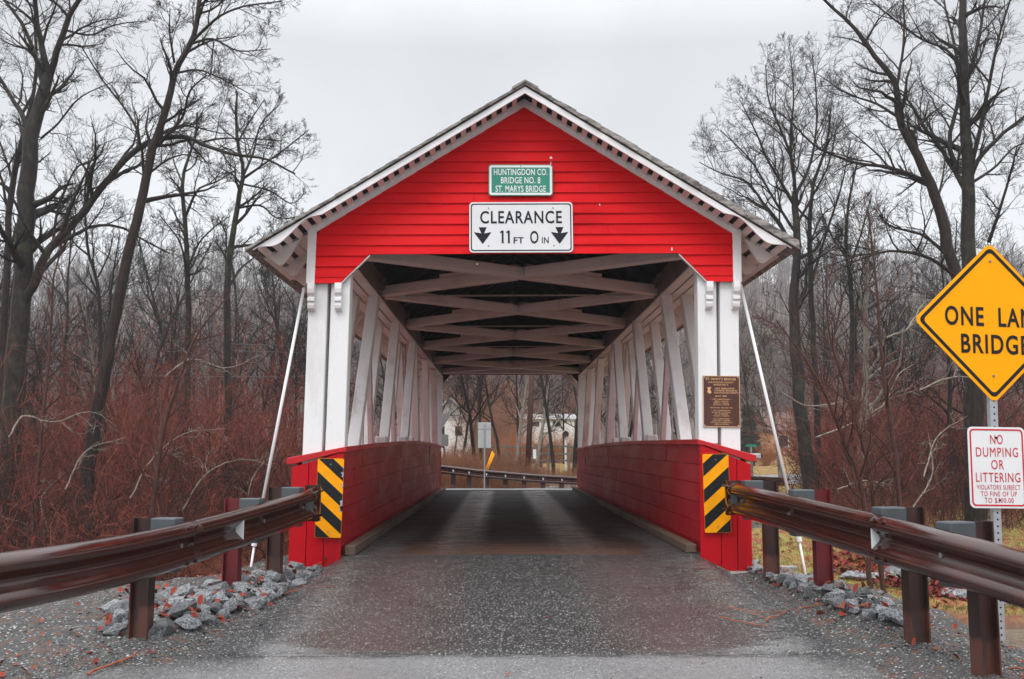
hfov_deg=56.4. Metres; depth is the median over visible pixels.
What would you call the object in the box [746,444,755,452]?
street sign
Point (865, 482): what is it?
bare limb
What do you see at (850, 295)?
bare tree
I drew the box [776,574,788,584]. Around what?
riprap stone
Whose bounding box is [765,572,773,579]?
riprap stone
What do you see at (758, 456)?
mailbox
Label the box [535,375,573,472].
woodland tree
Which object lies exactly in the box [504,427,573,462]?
hedge bush
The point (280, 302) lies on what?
woodland tree
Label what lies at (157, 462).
sapling
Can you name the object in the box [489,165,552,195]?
county sign
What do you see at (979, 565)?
guardrail
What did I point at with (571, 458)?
hedge bush
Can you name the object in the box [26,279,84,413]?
woodland tree
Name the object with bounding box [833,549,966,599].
red leaf patch
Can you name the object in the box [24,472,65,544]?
bare limb
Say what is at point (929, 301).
woodland tree
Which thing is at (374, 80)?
sky
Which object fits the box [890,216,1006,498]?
woodland tree
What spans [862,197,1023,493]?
woodland tree
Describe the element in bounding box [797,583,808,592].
riprap stone
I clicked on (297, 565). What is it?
riprap stone
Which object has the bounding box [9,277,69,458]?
woodland tree
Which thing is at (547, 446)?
rail fence
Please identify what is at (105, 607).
riprap stone
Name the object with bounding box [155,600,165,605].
riprap stone
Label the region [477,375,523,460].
woodland tree
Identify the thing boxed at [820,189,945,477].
woodland tree
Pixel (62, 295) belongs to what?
woodland tree
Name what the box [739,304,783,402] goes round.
woodland tree
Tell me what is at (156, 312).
woodland tree
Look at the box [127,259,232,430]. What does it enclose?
woodland tree
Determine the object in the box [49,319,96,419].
woodland tree
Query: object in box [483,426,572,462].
hedge bush
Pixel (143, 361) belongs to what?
woodland tree
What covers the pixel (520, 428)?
woodland tree
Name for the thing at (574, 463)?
woodland tree
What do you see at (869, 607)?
riprap stone
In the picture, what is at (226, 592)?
riprap stone
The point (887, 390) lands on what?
sapling
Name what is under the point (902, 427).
tall thicket
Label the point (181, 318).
woodland tree
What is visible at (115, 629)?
riprap stone
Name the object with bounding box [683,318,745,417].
woodland tree
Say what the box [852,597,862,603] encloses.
riprap stone
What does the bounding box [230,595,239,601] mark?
riprap stone
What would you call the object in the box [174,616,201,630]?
riprap stone
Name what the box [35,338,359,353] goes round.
overhead wire
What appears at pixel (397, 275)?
covered bridge
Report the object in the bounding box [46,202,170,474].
woodland tree
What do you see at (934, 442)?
bare limb
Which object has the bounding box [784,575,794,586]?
riprap stone
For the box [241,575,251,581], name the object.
riprap stone
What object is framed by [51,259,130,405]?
woodland tree
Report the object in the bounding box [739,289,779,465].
woodland tree
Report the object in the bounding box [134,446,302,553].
dry brush
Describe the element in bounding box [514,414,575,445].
house
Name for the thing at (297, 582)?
riprap stone
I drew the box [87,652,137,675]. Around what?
fallen twig
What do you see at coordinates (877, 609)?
riprap stone
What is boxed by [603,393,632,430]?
woodland tree
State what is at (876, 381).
woodland tree
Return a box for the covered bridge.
[245,79,799,573]
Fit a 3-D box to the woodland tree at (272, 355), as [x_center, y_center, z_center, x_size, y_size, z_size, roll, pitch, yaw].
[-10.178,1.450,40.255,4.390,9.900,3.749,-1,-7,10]
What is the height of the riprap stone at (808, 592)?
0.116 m
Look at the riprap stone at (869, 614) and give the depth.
7.56 m
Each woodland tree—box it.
[0,193,90,485]
[0,237,78,396]
[1,280,55,373]
[8,118,146,440]
[8,261,96,430]
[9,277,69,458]
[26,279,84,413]
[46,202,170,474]
[49,271,108,478]
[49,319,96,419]
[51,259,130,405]
[52,325,97,401]
[64,300,137,450]
[73,285,200,430]
[78,190,218,445]
[93,333,135,416]
[107,252,201,394]
[116,192,242,470]
[126,326,164,410]
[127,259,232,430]
[151,283,219,432]
[153,283,235,424]
[173,220,305,431]
[183,268,251,424]
[196,257,271,418]
[196,287,268,427]
[202,188,307,445]
[231,265,307,447]
[248,234,326,418]
[251,361,280,440]
[252,345,306,434]
[256,287,306,464]
[258,296,307,448]
[260,331,356,415]
[267,289,385,451]
[271,289,357,391]
[350,342,419,435]
[350,354,396,418]
[376,370,396,435]
[418,375,494,419]
[443,375,504,452]
[444,375,475,452]
[445,375,500,463]
[445,375,516,456]
[449,375,503,438]
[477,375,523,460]
[493,375,554,456]
[505,375,553,462]
[534,375,572,474]
[534,375,576,466]
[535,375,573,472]
[541,375,577,463]
[549,375,603,427]
[568,353,647,475]
[600,376,654,426]
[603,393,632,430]
[605,341,690,437]
[645,352,693,439]
[646,330,691,420]
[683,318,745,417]
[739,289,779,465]
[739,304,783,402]
[739,308,784,477]
[747,274,877,447]
[755,312,818,412]
[766,234,927,411]
[772,195,881,449]
[780,218,895,411]
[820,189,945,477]
[820,291,897,423]
[829,223,952,458]
[854,350,891,416]
[857,300,914,426]
[861,323,913,422]
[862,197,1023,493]
[874,278,953,420]
[885,255,962,441]
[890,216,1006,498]
[898,264,962,396]
[903,329,951,440]
[904,329,959,421]
[954,201,1023,397]
[985,375,1023,426]
[1006,374,1023,422]
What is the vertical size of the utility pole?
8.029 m
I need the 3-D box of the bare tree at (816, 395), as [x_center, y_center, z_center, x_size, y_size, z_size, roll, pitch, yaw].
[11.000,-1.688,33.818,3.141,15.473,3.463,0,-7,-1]
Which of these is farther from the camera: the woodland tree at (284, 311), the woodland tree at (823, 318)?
the woodland tree at (823, 318)
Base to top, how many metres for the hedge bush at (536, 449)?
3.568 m
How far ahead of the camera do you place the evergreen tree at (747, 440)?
76.82 m
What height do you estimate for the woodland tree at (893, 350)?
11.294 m
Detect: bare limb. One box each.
[8,410,116,442]
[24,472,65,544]
[65,427,125,489]
[130,425,226,498]
[165,343,269,380]
[182,445,276,510]
[234,440,281,495]
[780,377,870,417]
[815,344,927,438]
[836,463,892,492]
[884,279,935,338]
[913,434,949,506]
[918,412,968,476]
[919,361,969,390]
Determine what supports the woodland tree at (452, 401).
on the ground at (882, 657)
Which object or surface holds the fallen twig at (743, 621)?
on the road at (638, 641)
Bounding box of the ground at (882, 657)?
[0,281,1023,678]
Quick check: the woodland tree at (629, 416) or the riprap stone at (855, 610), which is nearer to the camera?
the riprap stone at (855, 610)
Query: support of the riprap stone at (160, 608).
on the ground at (882, 657)
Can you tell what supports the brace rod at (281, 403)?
attached to the covered bridge
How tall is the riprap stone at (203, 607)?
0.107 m
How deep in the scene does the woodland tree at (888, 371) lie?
52.66 m
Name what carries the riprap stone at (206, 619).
on the ground at (882, 657)
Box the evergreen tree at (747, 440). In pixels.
[740,404,764,460]
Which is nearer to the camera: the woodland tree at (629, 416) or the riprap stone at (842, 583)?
the riprap stone at (842, 583)
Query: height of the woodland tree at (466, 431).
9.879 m
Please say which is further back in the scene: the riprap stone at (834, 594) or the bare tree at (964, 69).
the bare tree at (964, 69)
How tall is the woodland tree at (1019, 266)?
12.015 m
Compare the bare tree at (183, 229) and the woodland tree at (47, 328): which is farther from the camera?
the woodland tree at (47, 328)
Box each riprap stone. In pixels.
[96,620,113,631]
[100,599,121,612]
[102,623,126,635]
[105,601,128,615]
[111,608,128,623]
[118,595,128,599]
[122,620,127,630]
[142,618,175,639]
[154,593,165,603]
[154,615,162,622]
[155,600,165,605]
[157,605,167,612]
[163,586,178,594]
[163,595,179,600]
[165,595,194,605]
[166,600,196,617]
[172,583,192,595]
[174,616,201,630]
[193,589,213,594]
[193,591,213,609]
[195,612,220,624]
[197,603,209,611]
[201,579,221,588]
[208,581,232,592]
[209,601,223,613]
[212,588,231,596]
[212,591,229,603]
[216,608,229,618]
[223,600,237,611]
[228,593,243,600]
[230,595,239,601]
[232,581,254,591]
[233,584,246,592]
[235,599,243,610]
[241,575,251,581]
[243,592,255,598]
[243,596,266,610]
[250,587,277,603]
[251,569,266,576]
[262,582,282,598]
[267,571,278,577]
[272,574,286,582]
[279,582,288,586]
[282,587,289,595]
[283,571,295,580]
[287,561,303,569]
[289,578,306,586]
[299,571,315,579]
[308,565,323,571]
[747,566,758,573]
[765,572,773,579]
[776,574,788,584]
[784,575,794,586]
[788,582,797,590]
[794,574,812,583]
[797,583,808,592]
[803,585,818,597]
[816,586,821,593]
[821,584,833,594]
[823,591,845,604]
[825,596,843,608]
[830,588,843,591]
[831,580,846,588]
[842,586,852,592]
[843,599,860,610]
[844,591,856,598]
[849,607,860,613]
[851,587,872,595]
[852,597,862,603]
[862,598,874,604]
[862,601,873,608]
[862,609,876,620]
[871,605,892,615]
[875,596,895,605]
[878,610,889,621]
[885,609,902,625]
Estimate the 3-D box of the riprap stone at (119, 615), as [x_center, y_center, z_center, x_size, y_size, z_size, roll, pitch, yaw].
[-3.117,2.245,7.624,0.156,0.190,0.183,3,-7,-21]
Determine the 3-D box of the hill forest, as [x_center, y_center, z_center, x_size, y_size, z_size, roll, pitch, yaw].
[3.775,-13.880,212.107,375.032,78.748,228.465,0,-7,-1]
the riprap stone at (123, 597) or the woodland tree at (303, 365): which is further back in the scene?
the woodland tree at (303, 365)
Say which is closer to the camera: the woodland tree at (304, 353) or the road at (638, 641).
the road at (638, 641)
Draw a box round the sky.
[0,0,1023,310]
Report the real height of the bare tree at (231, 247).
14.907 m
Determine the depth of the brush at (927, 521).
30.57 m
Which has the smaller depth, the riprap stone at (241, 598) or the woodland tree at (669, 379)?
the riprap stone at (241, 598)
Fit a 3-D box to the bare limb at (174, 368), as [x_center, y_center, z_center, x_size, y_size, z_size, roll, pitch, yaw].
[-7.554,0.538,24.331,2.663,1.075,0.866,4,-8,-31]
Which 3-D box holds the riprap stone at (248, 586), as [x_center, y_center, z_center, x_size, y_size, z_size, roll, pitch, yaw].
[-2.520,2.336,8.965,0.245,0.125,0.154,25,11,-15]
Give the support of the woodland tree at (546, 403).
on the ground at (882, 657)
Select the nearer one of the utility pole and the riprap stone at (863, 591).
the riprap stone at (863, 591)
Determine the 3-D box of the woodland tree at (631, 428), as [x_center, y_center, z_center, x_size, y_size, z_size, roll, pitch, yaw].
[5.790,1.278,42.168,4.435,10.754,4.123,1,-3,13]
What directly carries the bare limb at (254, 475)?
in the brush thicket at (51, 532)
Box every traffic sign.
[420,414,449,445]
[478,422,490,488]
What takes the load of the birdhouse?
on the ground at (882, 657)
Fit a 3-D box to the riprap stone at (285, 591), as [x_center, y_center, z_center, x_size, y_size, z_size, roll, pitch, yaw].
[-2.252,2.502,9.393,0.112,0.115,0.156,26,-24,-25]
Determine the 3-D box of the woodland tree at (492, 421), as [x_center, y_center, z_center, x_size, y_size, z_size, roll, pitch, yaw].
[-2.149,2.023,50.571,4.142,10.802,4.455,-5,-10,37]
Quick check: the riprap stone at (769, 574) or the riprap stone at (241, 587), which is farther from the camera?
the riprap stone at (769, 574)
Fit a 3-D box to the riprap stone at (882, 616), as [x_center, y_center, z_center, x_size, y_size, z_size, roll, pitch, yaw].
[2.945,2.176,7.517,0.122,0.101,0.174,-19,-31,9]
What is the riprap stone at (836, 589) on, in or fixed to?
on the ground at (882, 657)
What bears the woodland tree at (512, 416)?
on the ground at (882, 657)
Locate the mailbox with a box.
[750,453,761,475]
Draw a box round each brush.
[1,472,288,579]
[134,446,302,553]
[441,441,576,488]
[821,456,1023,526]
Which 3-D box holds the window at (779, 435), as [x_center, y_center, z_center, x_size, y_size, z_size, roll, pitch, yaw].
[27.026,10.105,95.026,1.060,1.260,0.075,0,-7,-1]
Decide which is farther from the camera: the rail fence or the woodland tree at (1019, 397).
the woodland tree at (1019, 397)
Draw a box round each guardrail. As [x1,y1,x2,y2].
[0,485,322,639]
[441,465,576,488]
[722,480,1023,677]
[751,476,789,491]
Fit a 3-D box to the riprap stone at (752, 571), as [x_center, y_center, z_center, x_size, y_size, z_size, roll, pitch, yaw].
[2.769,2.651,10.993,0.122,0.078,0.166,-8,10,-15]
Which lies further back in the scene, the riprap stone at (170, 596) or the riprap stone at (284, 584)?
the riprap stone at (284, 584)
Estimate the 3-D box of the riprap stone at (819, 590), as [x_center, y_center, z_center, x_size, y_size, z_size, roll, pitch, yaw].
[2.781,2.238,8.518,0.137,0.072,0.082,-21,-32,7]
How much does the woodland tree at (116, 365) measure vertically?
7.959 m
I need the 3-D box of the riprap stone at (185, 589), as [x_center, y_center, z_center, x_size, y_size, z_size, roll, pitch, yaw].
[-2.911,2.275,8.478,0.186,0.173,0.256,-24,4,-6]
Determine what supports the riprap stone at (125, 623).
on the ground at (882, 657)
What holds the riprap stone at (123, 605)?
on the ground at (882, 657)
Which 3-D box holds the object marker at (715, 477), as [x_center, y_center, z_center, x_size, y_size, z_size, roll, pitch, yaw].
[2.381,1.786,11.097,0.305,0.905,0.010,-1,-7,-1]
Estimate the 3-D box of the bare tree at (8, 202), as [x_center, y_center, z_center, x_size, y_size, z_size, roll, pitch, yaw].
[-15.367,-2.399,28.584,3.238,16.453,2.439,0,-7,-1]
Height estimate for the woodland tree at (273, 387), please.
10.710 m
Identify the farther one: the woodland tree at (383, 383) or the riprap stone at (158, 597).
the woodland tree at (383, 383)
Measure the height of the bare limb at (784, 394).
1.215 m
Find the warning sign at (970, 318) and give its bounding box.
[916,245,1023,642]
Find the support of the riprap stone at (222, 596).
on the ground at (882, 657)
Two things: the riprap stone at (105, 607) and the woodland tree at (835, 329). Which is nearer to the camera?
the riprap stone at (105, 607)
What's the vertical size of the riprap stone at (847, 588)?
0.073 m
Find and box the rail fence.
[485,443,573,474]
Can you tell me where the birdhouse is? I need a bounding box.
[560,430,570,470]
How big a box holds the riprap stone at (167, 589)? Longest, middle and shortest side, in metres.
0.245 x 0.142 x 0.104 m
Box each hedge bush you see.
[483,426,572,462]
[493,429,573,462]
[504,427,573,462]
[509,429,574,462]
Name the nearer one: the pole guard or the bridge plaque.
the bridge plaque
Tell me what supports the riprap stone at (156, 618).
on the ground at (882, 657)
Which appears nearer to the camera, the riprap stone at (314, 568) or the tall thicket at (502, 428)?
the riprap stone at (314, 568)
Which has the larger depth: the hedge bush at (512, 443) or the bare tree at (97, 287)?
the hedge bush at (512, 443)
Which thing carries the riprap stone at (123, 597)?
on the ground at (882, 657)
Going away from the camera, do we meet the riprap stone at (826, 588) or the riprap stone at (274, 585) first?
the riprap stone at (826, 588)
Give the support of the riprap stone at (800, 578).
on the ground at (882, 657)
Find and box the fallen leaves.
[0,553,1023,678]
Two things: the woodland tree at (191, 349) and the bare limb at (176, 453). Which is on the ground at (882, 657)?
the woodland tree at (191, 349)
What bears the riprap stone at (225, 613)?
on the ground at (882, 657)
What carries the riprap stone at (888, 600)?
on the ground at (882, 657)
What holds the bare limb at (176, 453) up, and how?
in the brush thicket at (51, 532)
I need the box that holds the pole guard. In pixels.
[481,451,494,483]
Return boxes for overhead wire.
[31,330,360,346]
[31,371,385,376]
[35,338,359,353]
[649,395,1019,405]
[680,352,946,362]
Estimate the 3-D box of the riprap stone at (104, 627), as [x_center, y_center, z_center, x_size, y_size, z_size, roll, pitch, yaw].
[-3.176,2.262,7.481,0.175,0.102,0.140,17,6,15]
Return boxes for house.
[441,397,474,457]
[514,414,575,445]
[755,412,822,454]
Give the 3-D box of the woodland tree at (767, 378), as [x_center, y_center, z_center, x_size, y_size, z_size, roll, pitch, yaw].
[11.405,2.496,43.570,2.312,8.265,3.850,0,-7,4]
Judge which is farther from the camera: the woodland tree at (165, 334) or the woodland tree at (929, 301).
the woodland tree at (929, 301)
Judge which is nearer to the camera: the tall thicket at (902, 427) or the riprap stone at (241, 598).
the riprap stone at (241, 598)
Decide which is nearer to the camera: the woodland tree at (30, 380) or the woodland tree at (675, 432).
the woodland tree at (30, 380)
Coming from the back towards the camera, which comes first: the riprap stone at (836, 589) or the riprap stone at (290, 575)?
the riprap stone at (290, 575)
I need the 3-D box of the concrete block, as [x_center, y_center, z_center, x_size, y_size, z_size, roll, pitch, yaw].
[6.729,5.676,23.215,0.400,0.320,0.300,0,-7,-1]
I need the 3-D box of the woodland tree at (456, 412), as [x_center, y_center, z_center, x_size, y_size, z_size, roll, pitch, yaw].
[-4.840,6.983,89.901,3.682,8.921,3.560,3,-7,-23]
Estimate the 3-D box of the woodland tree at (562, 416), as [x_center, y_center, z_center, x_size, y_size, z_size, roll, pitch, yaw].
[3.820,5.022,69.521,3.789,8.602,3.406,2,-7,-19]
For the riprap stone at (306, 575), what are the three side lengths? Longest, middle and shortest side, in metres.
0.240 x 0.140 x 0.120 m
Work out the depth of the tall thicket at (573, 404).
130.69 m
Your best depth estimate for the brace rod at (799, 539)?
11.32 m
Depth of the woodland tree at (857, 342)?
54.69 m
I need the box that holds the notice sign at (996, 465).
[967,427,1023,507]
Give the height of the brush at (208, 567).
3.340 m
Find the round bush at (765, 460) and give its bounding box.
[746,438,789,465]
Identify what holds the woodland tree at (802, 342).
on the ground at (882, 657)
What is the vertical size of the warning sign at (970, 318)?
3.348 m
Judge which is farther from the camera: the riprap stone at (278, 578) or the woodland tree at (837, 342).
the woodland tree at (837, 342)
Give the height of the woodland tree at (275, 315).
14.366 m
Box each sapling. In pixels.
[0,218,92,543]
[124,279,246,517]
[748,298,893,588]
[807,240,908,591]
[846,190,927,506]
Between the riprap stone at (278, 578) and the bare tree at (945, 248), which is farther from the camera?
the bare tree at (945, 248)
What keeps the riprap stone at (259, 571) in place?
on the ground at (882, 657)
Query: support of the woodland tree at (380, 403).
on the ground at (882, 657)
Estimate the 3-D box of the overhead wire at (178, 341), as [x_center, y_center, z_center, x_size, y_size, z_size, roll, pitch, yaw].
[-13.623,-0.281,38.430,20.933,1.153,0.022,0,-7,-1]
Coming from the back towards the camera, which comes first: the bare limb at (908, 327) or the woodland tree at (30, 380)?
the woodland tree at (30, 380)
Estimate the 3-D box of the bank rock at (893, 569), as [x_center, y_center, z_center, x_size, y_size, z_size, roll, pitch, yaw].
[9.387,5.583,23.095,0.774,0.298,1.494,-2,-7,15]
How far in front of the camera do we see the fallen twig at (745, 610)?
8.19 m
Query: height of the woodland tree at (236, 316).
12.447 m
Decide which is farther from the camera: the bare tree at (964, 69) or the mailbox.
the mailbox
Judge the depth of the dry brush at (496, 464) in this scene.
39.43 m
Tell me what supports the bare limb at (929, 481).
attached to the bare tree at (945, 248)
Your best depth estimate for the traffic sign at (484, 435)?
33.60 m
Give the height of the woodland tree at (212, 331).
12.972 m
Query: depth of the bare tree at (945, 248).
28.52 m
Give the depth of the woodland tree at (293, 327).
36.47 m
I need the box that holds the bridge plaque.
[703,376,739,426]
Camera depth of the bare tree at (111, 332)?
25.02 m
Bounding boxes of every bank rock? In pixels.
[839,570,891,579]
[884,566,900,574]
[941,588,966,598]
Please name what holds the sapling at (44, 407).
on the ground at (882, 657)
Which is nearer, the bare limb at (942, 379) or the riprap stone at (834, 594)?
the riprap stone at (834, 594)
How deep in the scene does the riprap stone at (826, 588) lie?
8.38 m
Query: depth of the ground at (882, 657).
7.58 m
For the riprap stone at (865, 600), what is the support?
on the ground at (882, 657)
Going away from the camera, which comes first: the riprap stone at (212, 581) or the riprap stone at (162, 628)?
the riprap stone at (162, 628)
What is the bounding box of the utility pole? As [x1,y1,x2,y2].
[525,375,535,472]
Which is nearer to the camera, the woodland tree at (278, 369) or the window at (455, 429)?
the woodland tree at (278, 369)
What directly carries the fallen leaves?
on the ground at (882, 657)
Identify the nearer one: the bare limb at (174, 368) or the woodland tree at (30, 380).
the bare limb at (174, 368)
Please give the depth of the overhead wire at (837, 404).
38.36 m
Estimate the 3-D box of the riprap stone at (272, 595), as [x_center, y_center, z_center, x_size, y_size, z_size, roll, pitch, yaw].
[-2.310,2.399,8.837,0.240,0.198,0.234,-11,6,38]
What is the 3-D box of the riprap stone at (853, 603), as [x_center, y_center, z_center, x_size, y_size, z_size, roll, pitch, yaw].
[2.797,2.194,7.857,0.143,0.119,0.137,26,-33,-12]
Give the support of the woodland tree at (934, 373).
on the ground at (882, 657)
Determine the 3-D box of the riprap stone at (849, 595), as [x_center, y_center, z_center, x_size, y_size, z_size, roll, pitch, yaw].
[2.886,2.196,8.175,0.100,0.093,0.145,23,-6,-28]
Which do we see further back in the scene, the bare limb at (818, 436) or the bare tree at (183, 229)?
the bare tree at (183, 229)
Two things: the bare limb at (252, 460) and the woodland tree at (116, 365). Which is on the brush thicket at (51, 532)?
the bare limb at (252, 460)
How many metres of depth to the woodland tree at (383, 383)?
42.97 m
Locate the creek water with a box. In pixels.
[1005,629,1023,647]
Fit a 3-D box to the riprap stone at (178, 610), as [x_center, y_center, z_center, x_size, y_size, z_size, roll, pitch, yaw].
[-2.745,2.240,7.838,0.198,0.131,0.343,-22,-6,32]
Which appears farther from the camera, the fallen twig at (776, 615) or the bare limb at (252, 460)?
the bare limb at (252, 460)
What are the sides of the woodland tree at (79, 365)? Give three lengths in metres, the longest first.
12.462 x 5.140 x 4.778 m
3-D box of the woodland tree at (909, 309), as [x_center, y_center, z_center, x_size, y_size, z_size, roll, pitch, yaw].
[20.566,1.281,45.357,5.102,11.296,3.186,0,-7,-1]
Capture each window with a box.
[454,425,462,436]
[779,435,788,446]
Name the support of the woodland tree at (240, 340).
on the ground at (882, 657)
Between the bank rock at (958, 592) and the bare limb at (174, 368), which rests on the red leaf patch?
the bank rock at (958, 592)
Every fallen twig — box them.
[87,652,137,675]
[719,617,768,627]
[727,607,763,617]
[765,609,787,620]
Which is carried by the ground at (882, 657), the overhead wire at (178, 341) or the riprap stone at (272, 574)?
the riprap stone at (272, 574)
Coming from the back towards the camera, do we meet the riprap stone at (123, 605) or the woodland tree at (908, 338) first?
the woodland tree at (908, 338)
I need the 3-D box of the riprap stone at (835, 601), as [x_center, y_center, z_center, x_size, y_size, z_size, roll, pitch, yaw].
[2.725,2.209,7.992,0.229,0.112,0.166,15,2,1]
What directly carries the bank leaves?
on the ground at (882, 657)
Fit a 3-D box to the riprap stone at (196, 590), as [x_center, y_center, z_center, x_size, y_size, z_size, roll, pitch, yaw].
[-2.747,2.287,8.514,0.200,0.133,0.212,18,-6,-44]
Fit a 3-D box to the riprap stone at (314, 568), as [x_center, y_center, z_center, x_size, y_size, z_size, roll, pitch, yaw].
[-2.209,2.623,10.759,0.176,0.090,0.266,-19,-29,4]
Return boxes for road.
[58,554,888,678]
[446,474,801,489]
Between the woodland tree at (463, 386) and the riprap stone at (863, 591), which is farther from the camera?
the woodland tree at (463, 386)
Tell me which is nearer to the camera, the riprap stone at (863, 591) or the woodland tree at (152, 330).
the riprap stone at (863, 591)
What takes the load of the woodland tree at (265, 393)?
on the ground at (882, 657)
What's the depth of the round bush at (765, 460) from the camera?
67.76 m
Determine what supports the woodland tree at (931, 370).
on the ground at (882, 657)
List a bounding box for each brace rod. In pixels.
[250,288,305,566]
[741,283,806,573]
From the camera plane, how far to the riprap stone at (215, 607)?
7.96 m
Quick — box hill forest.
[0,227,1023,445]
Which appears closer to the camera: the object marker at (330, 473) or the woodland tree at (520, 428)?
the object marker at (330, 473)
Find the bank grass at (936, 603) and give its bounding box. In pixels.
[752,487,1023,614]
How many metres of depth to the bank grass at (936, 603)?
23.25 m
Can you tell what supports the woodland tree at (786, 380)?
on the ground at (882, 657)
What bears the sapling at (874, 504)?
on the ground at (882, 657)
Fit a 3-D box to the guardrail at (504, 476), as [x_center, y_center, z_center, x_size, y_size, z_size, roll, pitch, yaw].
[-0.049,5.384,36.145,6.212,1.376,0.395,1,-7,-12]
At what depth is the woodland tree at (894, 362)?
78.11 m
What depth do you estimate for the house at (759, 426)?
96.64 m
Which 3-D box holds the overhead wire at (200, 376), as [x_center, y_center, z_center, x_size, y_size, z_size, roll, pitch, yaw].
[-13.198,1.188,37.255,20.268,0.559,0.029,0,-7,-1]
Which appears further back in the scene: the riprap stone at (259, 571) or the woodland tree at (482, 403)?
the woodland tree at (482, 403)
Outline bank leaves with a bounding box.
[21,485,1023,609]
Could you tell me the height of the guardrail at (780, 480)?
1.068 m
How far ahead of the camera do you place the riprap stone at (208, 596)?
8.16 m
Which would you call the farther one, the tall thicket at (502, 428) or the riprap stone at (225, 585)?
the tall thicket at (502, 428)
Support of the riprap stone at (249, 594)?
on the ground at (882, 657)
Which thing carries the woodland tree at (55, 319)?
on the ground at (882, 657)
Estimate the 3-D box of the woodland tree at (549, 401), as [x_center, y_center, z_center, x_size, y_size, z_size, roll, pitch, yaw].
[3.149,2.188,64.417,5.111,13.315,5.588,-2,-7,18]
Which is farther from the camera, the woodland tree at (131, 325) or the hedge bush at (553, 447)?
the hedge bush at (553, 447)
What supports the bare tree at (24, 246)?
on the ground at (882, 657)
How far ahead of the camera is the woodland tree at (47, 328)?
64.79 m
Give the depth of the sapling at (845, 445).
20.38 m
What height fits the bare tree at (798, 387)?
17.676 m
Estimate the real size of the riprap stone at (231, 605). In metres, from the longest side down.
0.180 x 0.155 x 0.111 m
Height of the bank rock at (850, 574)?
0.261 m
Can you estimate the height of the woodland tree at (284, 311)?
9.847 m
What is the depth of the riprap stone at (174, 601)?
8.01 m
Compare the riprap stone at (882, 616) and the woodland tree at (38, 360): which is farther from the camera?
the woodland tree at (38, 360)
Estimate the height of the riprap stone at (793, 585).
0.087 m
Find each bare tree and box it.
[0,0,320,546]
[0,7,68,414]
[59,148,120,495]
[76,0,300,541]
[149,98,239,488]
[194,74,314,496]
[688,22,872,489]
[732,0,989,520]
[783,85,866,489]
[813,152,890,481]
[829,0,1023,520]
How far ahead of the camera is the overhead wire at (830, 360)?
38.57 m
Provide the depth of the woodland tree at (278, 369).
44.13 m
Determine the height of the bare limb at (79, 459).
1.464 m
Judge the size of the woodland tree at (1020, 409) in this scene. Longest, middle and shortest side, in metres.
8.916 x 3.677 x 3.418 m
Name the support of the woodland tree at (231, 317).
on the ground at (882, 657)
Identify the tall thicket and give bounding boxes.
[0,285,397,565]
[396,375,616,457]
[443,375,605,448]
[739,331,1023,515]
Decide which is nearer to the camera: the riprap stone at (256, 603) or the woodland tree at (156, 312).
the riprap stone at (256, 603)
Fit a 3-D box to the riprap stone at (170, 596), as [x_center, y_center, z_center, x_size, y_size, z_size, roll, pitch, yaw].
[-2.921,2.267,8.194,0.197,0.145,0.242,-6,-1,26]
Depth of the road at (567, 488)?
33.92 m
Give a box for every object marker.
[315,458,343,537]
[702,454,730,532]
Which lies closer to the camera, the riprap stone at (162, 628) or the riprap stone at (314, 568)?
the riprap stone at (162, 628)
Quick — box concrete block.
[780,565,797,571]
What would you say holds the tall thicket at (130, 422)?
on the ground at (882, 657)
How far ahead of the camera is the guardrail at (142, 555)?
7.23 m
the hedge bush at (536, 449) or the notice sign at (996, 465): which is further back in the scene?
the hedge bush at (536, 449)
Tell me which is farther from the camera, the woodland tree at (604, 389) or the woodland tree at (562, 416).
the woodland tree at (562, 416)
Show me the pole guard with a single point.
(490, 459)
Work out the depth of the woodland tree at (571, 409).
55.82 m
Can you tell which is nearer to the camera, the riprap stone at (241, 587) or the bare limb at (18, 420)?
the riprap stone at (241, 587)
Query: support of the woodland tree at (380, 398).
on the ground at (882, 657)
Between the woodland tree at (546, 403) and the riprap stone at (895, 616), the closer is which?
the riprap stone at (895, 616)
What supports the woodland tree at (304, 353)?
on the ground at (882, 657)
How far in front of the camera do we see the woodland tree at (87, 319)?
34.94 m
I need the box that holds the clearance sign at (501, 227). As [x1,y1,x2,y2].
[469,202,572,252]

